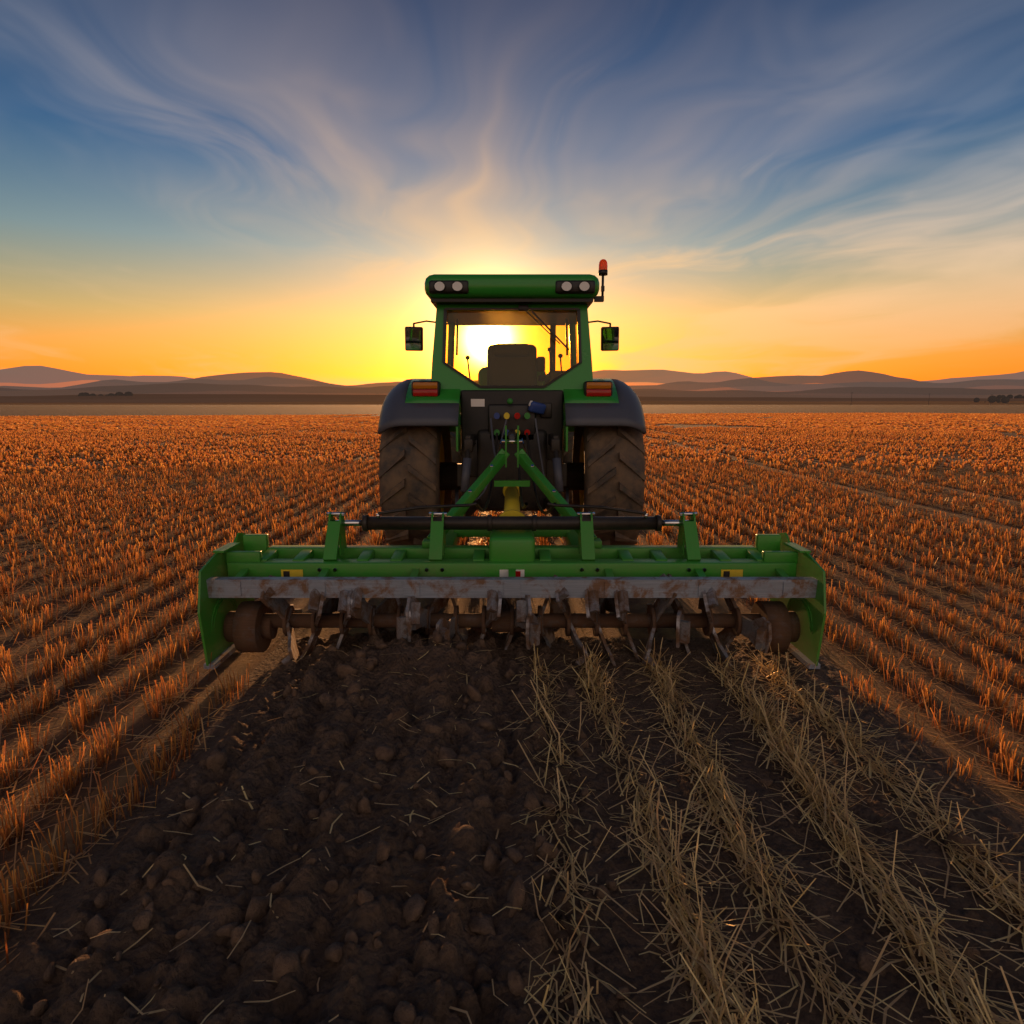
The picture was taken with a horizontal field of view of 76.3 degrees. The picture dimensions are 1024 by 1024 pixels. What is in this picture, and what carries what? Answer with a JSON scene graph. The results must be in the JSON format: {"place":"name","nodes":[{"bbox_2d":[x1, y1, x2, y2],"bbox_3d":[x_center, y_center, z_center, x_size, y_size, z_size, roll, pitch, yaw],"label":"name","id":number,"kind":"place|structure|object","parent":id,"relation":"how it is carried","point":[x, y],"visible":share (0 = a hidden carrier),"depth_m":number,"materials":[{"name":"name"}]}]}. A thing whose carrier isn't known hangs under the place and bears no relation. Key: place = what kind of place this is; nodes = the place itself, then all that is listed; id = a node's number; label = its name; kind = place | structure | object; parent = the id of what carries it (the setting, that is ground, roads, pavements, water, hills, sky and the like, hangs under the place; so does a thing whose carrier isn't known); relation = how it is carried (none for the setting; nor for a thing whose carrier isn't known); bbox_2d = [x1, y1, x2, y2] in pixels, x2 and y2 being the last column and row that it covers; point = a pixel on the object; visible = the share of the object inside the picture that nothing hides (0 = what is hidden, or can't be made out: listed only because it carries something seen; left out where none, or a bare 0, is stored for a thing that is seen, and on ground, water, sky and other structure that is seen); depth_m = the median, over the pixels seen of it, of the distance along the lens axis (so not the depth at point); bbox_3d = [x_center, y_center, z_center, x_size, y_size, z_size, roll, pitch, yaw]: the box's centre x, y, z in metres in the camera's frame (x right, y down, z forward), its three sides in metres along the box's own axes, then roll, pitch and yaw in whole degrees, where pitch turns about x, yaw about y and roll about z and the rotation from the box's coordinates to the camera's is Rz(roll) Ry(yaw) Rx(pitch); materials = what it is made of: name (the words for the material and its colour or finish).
{"place":"outdoors","nodes":[
{"label":"outdoors","id":0,"kind":"place"},
{"bbox_2d":[0,628,1023,1023],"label":"tilled soil","id":1,"kind":"structure","parent":0,"point":[460,964],"depth_m":2.30,"materials":[{"name":"brown soil"}]},
{"bbox_2d":[30,629,981,1023],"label":"soil clods","id":2,"kind":"object","parent":1,"relation":"on","point":[292,961],"visible":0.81,"depth_m":2.15,"materials":[{"name":"brown soil"}]},
{"bbox_2d":[53,634,1023,1023],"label":"loose straw","id":3,"kind":"object","parent":1,"relation":"on","point":[695,966],"visible":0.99,"depth_m":2.24,"materials":[{"name":"beige plant"}]},
{"bbox_2d":[0,405,1023,970],"bbox_3d":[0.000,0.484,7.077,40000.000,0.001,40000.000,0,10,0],"label":"field ground","id":4,"kind":"structure","parent":0,"point":[236,663],"depth_m":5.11,"materials":[{"name":"plant"}]},
{"bbox_2d":[198,425,825,668],"bbox_3d":[0.000,0.174,4.760,3.830,1.545,1.888,0,10,0],"label":"cultivator","id":5,"kind":"object","parent":4,"relation":"on","point":[242,571],"visible":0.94,"depth_m":4.20,"materials":[{"name":"green metal"}]},
{"bbox_2d":[378,259,645,544],"bbox_3d":[0.000,-1.089,7.402,2.627,2.995,5.968,0,10,0],"label":"tractor","id":6,"kind":"object","parent":4,"relation":"on","point":[441,431],"visible":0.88,"depth_m":6.25,"materials":[{"name":"metal"}]},
{"bbox_2d":[0,366,1023,387],"bbox_3d":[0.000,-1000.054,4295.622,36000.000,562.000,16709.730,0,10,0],"label":"hills","id":7,"kind":"structure","parent":4,"relation":"on","point":[36,376],"depth_m":9666.81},
{"bbox_2d":[78,391,1023,404],"bbox_3d":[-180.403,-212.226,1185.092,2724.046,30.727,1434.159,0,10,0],"label":"tree clump","id":8,"kind":"object","parent":4,"relation":"on","point":[1003,399],"visible":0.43,"depth_m":1029.43,"materials":[{"name":"brown plant"}]},
{"bbox_2d":[0,370,1023,391],"bbox_3d":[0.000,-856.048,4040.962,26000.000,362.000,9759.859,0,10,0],"label":"hills","id":9,"kind":"structure","parent":0,"point":[858,378],"depth_m":7045.55,"materials":[{"name":"brown"}]},
{"bbox_2d":[0,382,1023,395],"bbox_3d":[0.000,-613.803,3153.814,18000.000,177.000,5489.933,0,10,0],"label":"hills","id":10,"kind":"structure","parent":0,"point":[184,388],"depth_m":4596.34,"materials":[{"name":"brown soil"}]},
{"bbox_2d":[0,394,1023,402],"bbox_3d":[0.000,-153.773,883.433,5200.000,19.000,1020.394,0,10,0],"label":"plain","id":11,"kind":"structure","parent":0,"point":[187,398],"depth_m":948.70,"materials":[{"name":"brown soil"}]},
{"bbox_2d":[0,401,1023,404],"bbox_3d":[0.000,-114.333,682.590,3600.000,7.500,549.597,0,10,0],"label":"distant field","id":12,"kind":"structure","parent":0,"point":[734,403],"depth_m":684.08,"materials":[{"name":"brown plant"}]},
{"bbox_2d":[0,390,1023,397],"bbox_3d":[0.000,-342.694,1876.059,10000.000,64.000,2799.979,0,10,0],"label":"rolling field","id":13,"kind":"structure","parent":0,"point":[637,392],"depth_m":2359.02,"materials":[{"name":"brown plant"}]},
{"bbox_2d":[0,0,1023,384],"label":"sky","id":14,"kind":"structure","parent":0,"point":[189,188],"materials":[{"name":"blue"}]}
]}

